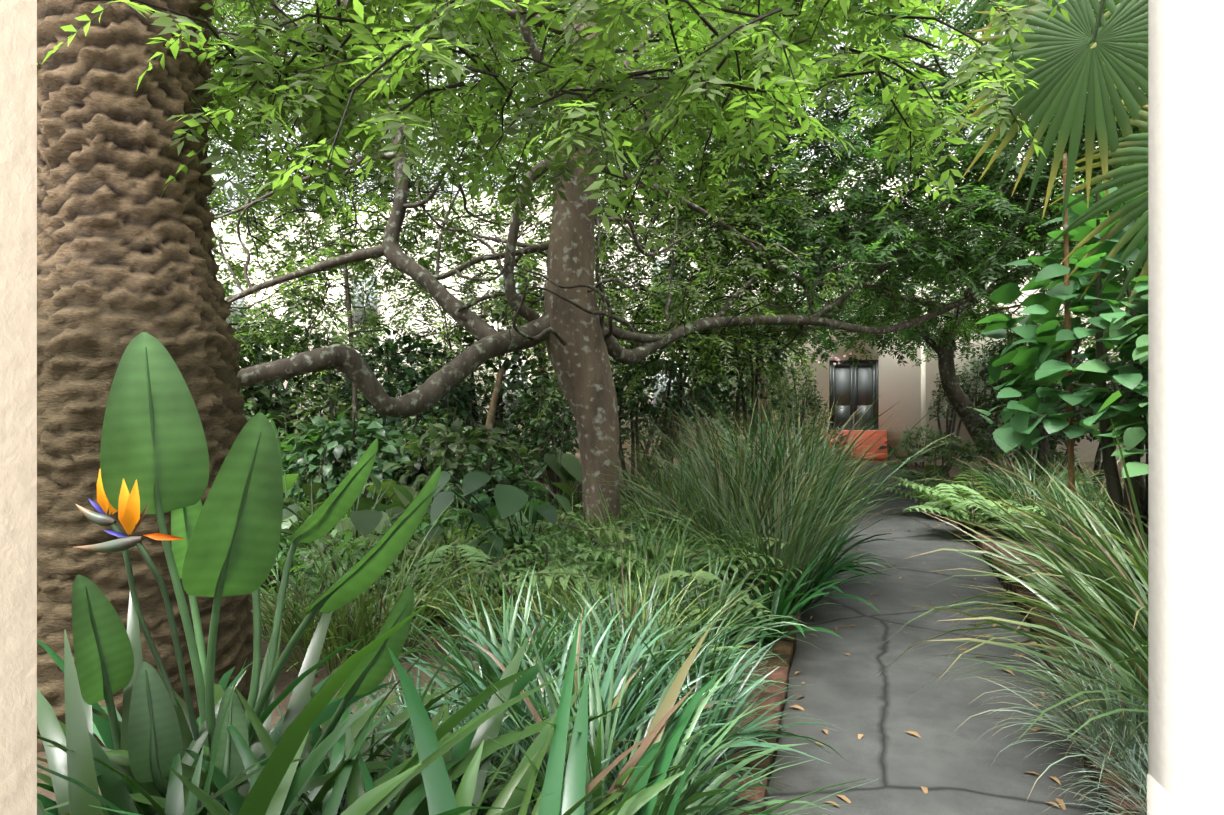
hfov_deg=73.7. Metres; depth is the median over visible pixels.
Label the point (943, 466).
aroid
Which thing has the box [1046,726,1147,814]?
fine plant
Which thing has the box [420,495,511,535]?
grass plant
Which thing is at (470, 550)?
fern
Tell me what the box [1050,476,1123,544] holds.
arch plant
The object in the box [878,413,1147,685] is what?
ornamental grass
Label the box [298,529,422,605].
herb
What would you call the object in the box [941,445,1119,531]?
arch plant
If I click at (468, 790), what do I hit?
strap-leaf plant
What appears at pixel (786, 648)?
brick edging
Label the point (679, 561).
grass plant
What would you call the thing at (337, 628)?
grass plant
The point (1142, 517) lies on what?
arch plant
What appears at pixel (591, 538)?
aroid
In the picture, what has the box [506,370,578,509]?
shrub
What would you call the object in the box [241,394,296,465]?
shrub
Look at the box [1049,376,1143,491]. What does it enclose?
camellia
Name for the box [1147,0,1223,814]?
gate pillar
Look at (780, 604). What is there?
grass clump
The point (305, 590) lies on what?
grass plant
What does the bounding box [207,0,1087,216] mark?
sky
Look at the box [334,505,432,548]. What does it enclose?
aroid
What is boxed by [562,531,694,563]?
fern
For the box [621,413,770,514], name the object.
plant
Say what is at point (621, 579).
grass plant
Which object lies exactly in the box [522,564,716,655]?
ornamental grass
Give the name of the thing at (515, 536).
fern
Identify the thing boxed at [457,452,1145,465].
ground
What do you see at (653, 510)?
herb
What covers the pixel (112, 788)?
strap-leaf plant
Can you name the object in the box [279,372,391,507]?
shrub
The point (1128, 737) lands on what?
ornamental grass
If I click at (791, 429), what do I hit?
herb
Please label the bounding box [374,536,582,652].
grass plant
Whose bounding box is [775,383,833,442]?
shrub
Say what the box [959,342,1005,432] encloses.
shrub
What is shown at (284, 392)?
shrub
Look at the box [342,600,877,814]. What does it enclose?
clump
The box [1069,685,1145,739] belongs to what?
fine plant
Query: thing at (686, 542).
fern
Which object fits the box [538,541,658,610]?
grass plant
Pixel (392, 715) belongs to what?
blue plant
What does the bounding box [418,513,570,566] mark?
fern
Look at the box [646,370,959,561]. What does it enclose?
plant
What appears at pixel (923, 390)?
verandah post
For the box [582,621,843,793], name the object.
clump
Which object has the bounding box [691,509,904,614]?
grass clump
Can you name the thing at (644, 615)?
grass plant
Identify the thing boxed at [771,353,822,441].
shrub
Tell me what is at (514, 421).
shrub
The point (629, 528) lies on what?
aroid
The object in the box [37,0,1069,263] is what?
foliage
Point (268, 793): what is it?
strap-leaf plant
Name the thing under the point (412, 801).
strap-leaf plant
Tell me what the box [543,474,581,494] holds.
grass plant
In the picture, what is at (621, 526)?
fern
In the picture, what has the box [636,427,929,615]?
plant
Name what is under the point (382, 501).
fern
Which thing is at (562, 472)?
aroid
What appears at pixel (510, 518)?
fern
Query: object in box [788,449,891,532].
plant
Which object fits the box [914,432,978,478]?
shrub
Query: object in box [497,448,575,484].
aroid
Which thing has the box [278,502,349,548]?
fern
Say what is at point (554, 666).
clump
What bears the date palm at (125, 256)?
on the soil bed
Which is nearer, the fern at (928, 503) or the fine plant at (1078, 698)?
the fine plant at (1078, 698)
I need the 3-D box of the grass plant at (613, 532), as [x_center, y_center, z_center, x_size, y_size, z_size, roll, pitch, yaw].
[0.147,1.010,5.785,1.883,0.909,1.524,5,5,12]
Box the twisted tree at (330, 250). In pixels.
[206,0,1084,538]
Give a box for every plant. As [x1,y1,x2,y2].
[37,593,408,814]
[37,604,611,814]
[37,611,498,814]
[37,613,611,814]
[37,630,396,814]
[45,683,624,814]
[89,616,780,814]
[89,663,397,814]
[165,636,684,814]
[217,673,499,814]
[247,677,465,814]
[248,531,443,675]
[259,532,367,643]
[260,559,398,647]
[261,493,521,661]
[263,555,354,620]
[271,500,449,603]
[276,510,437,586]
[283,469,324,507]
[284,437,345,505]
[285,716,521,814]
[301,494,389,510]
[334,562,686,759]
[337,692,657,814]
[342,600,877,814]
[350,653,483,759]
[353,659,575,809]
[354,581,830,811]
[365,508,564,605]
[366,473,460,525]
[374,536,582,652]
[376,540,443,602]
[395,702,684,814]
[414,526,623,652]
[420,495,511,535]
[420,497,567,608]
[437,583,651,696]
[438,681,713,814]
[445,552,607,646]
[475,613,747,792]
[478,489,614,544]
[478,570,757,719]
[493,534,776,673]
[500,581,644,650]
[516,546,686,628]
[521,539,713,633]
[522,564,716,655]
[529,478,756,598]
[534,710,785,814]
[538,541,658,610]
[541,485,583,530]
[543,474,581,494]
[547,541,675,619]
[552,507,771,613]
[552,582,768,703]
[555,387,922,594]
[563,427,789,545]
[564,480,582,509]
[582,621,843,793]
[583,469,706,529]
[586,496,760,590]
[603,556,766,644]
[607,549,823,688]
[611,443,825,534]
[620,454,710,520]
[621,359,910,549]
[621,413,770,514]
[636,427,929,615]
[644,407,832,514]
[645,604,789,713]
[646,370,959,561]
[691,410,876,493]
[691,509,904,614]
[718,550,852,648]
[758,435,852,478]
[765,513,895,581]
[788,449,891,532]
[810,438,878,518]
[817,449,876,493]
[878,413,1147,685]
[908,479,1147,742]
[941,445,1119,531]
[943,457,1035,498]
[952,451,1082,506]
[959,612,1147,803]
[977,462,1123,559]
[993,480,1114,594]
[994,448,1119,503]
[1018,461,1147,619]
[1019,459,1144,530]
[1026,657,1143,740]
[1031,504,1147,603]
[1041,702,1147,814]
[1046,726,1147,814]
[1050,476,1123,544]
[1063,481,1147,653]
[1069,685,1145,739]
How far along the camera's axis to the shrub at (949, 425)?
23.49 m
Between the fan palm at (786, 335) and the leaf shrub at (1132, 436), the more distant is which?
the fan palm at (786, 335)
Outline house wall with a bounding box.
[212,146,1145,462]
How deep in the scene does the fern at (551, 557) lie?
5.93 m
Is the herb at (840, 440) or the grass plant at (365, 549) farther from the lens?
the herb at (840, 440)
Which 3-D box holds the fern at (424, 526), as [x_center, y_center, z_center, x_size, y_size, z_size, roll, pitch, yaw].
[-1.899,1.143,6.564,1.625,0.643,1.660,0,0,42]
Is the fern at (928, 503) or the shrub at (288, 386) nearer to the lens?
the fern at (928, 503)
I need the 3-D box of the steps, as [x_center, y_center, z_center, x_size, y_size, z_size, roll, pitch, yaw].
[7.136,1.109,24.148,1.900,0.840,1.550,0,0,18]
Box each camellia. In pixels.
[1027,415,1066,467]
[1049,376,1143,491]
[1094,384,1144,443]
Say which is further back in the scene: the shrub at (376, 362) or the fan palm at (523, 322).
the shrub at (376, 362)
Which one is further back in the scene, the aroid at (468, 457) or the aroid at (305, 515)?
the aroid at (468, 457)
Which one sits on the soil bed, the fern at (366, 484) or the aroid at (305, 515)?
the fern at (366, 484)
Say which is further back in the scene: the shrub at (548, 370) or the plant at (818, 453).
the shrub at (548, 370)
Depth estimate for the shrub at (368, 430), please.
8.77 m
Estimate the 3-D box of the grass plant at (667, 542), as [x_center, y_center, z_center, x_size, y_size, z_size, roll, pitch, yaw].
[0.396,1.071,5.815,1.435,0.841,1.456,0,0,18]
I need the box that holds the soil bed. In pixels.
[37,452,1147,814]
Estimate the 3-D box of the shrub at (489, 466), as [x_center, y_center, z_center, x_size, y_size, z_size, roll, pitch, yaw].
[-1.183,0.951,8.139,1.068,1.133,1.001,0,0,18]
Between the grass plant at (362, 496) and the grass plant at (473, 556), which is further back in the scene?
the grass plant at (362, 496)
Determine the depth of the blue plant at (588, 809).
2.50 m
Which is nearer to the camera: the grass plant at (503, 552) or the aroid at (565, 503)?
the grass plant at (503, 552)
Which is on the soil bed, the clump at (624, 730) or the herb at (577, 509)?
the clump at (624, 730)
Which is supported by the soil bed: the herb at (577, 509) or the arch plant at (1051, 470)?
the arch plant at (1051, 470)
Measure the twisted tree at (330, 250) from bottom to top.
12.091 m
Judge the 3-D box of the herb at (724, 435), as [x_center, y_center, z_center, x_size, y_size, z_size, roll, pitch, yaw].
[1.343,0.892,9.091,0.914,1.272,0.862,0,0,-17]
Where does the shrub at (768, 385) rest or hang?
on the soil bed
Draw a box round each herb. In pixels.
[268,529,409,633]
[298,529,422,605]
[321,546,460,607]
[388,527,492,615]
[473,514,564,571]
[490,520,599,564]
[498,556,586,593]
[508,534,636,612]
[532,510,607,541]
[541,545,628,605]
[557,507,583,526]
[574,489,654,519]
[600,511,665,544]
[609,506,696,550]
[620,487,673,520]
[652,517,723,546]
[653,536,733,577]
[671,447,719,505]
[695,431,764,533]
[744,421,798,466]
[783,418,831,461]
[813,420,856,460]
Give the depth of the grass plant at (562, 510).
8.65 m
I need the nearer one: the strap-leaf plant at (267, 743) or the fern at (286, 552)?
the strap-leaf plant at (267, 743)
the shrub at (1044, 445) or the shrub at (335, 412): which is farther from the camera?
the shrub at (1044, 445)
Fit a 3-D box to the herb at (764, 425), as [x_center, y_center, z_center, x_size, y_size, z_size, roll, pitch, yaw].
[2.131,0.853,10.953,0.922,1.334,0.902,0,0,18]
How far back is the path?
4.26 m
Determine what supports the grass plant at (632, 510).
on the soil bed
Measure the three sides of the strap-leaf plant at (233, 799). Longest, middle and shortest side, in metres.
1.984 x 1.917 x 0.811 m
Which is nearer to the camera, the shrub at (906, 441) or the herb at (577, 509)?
the herb at (577, 509)
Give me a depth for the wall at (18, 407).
0.97 m
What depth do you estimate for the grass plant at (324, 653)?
4.51 m
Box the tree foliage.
[730,226,1020,372]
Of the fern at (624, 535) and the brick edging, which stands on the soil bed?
the fern at (624, 535)
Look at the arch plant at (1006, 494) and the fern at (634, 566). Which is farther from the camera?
the arch plant at (1006, 494)
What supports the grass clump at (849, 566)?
on the soil bed
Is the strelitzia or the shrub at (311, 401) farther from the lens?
the shrub at (311, 401)
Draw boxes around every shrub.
[226,309,329,415]
[235,311,379,496]
[238,355,300,443]
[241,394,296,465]
[273,379,395,488]
[276,405,374,506]
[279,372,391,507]
[280,410,429,502]
[308,329,420,454]
[320,328,487,504]
[373,357,462,431]
[376,418,549,526]
[386,367,487,468]
[398,401,472,503]
[422,308,568,454]
[424,331,527,454]
[444,445,539,526]
[480,394,579,475]
[487,382,575,474]
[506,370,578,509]
[531,338,644,438]
[610,305,730,496]
[612,358,673,496]
[621,404,691,490]
[634,316,731,456]
[647,384,742,466]
[688,302,793,455]
[718,369,802,455]
[719,327,793,424]
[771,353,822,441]
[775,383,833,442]
[897,424,948,467]
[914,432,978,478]
[928,364,972,459]
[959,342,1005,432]
[959,418,1080,494]
[964,324,1099,497]
[966,173,1147,618]
[982,309,1093,476]
[1075,266,1147,477]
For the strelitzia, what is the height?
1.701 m
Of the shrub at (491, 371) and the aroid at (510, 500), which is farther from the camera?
the shrub at (491, 371)
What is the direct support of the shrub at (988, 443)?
on the soil bed
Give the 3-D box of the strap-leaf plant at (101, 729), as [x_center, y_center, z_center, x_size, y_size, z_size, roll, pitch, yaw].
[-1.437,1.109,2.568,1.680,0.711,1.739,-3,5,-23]
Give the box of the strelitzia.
[72,332,440,814]
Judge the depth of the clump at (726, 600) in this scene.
4.74 m
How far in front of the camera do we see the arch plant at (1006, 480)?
11.31 m
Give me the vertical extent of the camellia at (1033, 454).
1.655 m
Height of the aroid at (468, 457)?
1.051 m
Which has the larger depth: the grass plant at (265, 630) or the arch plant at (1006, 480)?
the arch plant at (1006, 480)
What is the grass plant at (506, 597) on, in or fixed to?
on the soil bed
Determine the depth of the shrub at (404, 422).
16.05 m
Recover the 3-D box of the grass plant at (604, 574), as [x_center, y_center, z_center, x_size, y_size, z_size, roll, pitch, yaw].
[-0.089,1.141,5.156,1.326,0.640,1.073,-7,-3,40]
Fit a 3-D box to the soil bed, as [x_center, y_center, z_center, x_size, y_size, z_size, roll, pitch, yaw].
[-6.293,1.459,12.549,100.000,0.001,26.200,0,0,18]
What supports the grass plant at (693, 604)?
on the soil bed
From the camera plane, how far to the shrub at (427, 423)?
10.29 m
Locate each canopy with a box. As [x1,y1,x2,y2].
[207,0,1144,395]
[617,0,1147,327]
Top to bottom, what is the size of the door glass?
1.170 m
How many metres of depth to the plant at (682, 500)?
7.17 m
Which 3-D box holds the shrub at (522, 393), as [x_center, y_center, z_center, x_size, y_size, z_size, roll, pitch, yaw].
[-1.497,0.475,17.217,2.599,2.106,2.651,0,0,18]
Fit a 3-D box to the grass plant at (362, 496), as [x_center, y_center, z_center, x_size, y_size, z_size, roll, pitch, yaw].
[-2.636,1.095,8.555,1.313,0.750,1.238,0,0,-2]
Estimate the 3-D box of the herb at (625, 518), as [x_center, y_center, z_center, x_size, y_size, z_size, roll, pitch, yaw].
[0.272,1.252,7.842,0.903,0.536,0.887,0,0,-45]
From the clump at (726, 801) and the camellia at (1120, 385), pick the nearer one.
the clump at (726, 801)
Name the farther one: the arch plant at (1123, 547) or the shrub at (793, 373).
the shrub at (793, 373)
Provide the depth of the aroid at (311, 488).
6.62 m
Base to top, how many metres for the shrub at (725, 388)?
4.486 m
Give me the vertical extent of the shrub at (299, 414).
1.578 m
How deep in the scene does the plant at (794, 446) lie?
9.72 m
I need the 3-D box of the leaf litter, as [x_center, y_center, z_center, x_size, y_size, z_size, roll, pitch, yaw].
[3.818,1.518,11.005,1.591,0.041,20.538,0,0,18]
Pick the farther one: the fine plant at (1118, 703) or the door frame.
the door frame
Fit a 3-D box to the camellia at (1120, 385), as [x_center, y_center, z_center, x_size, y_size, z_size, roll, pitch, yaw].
[8.220,0.292,11.922,2.082,2.502,2.060,0,0,18]
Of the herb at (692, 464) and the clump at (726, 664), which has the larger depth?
the herb at (692, 464)
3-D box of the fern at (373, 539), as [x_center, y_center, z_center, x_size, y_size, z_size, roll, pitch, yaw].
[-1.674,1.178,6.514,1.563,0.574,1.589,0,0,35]
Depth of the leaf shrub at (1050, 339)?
5.55 m
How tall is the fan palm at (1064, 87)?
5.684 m
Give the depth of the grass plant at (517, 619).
5.12 m
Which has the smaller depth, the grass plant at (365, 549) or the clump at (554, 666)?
the clump at (554, 666)
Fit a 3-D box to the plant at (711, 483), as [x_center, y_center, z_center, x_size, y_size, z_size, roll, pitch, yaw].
[1.100,0.630,6.426,2.731,1.672,2.479,0,0,-37]
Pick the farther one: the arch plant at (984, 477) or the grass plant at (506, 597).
the arch plant at (984, 477)
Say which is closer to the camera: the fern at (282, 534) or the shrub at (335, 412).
the fern at (282, 534)
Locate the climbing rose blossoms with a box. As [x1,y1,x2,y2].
[813,332,853,365]
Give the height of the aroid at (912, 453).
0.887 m
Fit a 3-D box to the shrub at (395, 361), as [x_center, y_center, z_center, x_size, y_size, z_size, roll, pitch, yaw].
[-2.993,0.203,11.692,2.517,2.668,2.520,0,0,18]
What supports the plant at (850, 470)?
on the soil bed
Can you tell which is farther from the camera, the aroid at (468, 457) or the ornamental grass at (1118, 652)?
the aroid at (468, 457)
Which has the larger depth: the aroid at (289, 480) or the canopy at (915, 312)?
the canopy at (915, 312)
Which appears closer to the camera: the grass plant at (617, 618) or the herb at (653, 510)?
the grass plant at (617, 618)
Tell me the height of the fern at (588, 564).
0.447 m
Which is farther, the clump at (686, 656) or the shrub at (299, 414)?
the shrub at (299, 414)
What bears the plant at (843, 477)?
on the soil bed
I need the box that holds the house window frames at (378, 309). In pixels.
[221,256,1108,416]
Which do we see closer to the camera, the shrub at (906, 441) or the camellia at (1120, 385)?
the camellia at (1120, 385)
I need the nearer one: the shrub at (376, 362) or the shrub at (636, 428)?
the shrub at (636, 428)
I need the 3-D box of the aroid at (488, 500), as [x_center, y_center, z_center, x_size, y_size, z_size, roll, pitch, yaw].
[-1.415,1.141,8.178,1.573,0.891,0.869,0,0,-14]
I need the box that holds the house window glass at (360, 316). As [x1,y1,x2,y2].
[225,259,1105,414]
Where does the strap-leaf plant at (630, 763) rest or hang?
on the soil bed
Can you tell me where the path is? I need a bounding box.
[766,464,1104,814]
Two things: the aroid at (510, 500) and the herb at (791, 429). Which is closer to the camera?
the aroid at (510, 500)
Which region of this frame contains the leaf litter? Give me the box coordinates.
[790,469,1065,809]
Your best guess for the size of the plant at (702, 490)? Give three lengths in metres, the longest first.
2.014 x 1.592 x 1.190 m
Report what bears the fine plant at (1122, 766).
on the soil bed
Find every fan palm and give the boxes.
[486,286,546,481]
[641,328,755,461]
[716,308,821,455]
[941,0,1147,365]
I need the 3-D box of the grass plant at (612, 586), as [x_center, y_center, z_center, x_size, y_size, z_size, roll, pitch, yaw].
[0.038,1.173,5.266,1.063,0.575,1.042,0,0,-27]
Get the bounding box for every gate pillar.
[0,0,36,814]
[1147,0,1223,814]
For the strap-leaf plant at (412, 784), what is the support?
on the soil bed
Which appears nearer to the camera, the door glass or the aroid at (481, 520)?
the aroid at (481, 520)
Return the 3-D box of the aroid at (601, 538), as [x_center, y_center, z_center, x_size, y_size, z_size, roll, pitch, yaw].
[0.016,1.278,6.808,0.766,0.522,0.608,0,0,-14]
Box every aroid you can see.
[279,481,384,592]
[280,473,297,543]
[281,474,442,566]
[297,502,404,571]
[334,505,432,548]
[337,480,430,533]
[347,509,504,562]
[379,453,480,499]
[424,509,518,580]
[429,469,597,561]
[432,445,581,510]
[439,482,548,530]
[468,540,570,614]
[470,493,573,538]
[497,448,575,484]
[526,530,607,560]
[529,485,583,524]
[575,531,641,551]
[608,519,686,538]
[878,441,929,477]
[907,440,975,489]
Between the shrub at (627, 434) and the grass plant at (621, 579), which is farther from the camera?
the shrub at (627, 434)
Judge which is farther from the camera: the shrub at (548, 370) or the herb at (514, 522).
the shrub at (548, 370)
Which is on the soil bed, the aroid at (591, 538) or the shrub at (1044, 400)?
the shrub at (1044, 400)
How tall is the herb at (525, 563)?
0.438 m
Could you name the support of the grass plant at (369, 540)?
on the soil bed
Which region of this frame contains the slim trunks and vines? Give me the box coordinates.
[304,153,1074,493]
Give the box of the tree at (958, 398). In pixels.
[814,124,1130,478]
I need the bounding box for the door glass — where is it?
[835,367,872,405]
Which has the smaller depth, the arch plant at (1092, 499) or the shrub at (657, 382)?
the arch plant at (1092, 499)
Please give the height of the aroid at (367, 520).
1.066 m
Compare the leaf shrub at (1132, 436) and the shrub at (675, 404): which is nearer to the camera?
the leaf shrub at (1132, 436)
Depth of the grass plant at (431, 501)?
8.01 m
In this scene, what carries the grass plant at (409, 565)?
on the soil bed
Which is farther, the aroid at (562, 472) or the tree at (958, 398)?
the tree at (958, 398)
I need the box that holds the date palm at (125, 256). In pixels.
[37,0,253,751]
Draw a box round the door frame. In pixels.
[829,360,878,429]
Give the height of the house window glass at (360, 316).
5.060 m
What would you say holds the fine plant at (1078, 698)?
on the soil bed
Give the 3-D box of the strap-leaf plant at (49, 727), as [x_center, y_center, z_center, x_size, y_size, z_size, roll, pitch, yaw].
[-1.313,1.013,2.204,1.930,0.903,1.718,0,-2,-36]
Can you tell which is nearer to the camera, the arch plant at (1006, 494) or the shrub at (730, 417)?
the arch plant at (1006, 494)
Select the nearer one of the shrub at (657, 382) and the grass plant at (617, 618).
the grass plant at (617, 618)
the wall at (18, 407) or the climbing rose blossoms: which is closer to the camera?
the wall at (18, 407)
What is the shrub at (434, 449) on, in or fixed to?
on the soil bed
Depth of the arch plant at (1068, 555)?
6.54 m
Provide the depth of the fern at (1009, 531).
8.99 m
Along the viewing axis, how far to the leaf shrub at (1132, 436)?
4.98 m
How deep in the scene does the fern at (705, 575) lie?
5.20 m
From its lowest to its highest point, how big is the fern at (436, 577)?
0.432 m
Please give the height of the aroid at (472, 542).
0.768 m
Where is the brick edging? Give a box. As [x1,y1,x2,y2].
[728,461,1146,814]
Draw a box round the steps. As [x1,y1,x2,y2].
[821,430,887,460]
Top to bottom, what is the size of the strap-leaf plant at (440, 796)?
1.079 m
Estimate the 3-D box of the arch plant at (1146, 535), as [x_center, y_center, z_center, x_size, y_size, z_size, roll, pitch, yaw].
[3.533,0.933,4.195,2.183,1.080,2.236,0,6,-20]
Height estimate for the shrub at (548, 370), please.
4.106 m
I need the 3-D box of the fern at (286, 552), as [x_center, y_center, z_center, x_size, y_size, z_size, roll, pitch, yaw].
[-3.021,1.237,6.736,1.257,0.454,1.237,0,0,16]
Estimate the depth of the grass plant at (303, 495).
8.28 m
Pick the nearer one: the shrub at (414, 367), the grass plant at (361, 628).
the grass plant at (361, 628)
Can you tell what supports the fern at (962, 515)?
on the soil bed
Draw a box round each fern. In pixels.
[269,536,298,573]
[271,528,379,580]
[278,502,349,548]
[278,511,464,585]
[280,479,391,539]
[311,520,508,588]
[311,559,507,639]
[354,521,570,614]
[370,497,458,519]
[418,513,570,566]
[430,497,547,532]
[448,543,613,612]
[476,523,676,591]
[504,527,814,622]
[527,513,645,543]
[532,527,665,584]
[534,532,796,623]
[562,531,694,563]
[574,522,792,586]
[648,528,771,575]
[874,476,1014,513]
[879,463,955,489]
[898,472,1044,528]
[971,505,1052,538]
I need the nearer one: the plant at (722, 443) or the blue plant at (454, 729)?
the blue plant at (454, 729)
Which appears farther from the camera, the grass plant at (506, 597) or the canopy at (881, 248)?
the canopy at (881, 248)
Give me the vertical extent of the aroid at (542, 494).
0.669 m
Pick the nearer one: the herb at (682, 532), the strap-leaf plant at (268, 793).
the strap-leaf plant at (268, 793)
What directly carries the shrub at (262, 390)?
on the soil bed
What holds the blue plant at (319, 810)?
on the soil bed
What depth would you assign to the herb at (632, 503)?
9.01 m
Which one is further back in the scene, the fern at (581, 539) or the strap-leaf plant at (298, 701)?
the fern at (581, 539)
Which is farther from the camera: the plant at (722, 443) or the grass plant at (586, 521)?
the plant at (722, 443)
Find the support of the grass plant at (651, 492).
on the soil bed
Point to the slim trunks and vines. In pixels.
(500, 375)
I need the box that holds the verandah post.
[921,337,925,459]
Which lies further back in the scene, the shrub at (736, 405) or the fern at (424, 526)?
the shrub at (736, 405)
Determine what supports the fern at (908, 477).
on the soil bed
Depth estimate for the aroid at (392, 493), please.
7.64 m
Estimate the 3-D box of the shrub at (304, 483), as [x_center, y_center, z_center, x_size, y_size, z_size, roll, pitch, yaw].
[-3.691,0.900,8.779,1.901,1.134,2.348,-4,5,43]
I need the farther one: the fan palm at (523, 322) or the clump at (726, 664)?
the fan palm at (523, 322)
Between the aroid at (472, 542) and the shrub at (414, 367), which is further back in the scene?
the shrub at (414, 367)
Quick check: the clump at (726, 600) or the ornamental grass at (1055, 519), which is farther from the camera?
the ornamental grass at (1055, 519)
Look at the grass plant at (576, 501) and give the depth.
11.73 m
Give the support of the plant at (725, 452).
on the soil bed

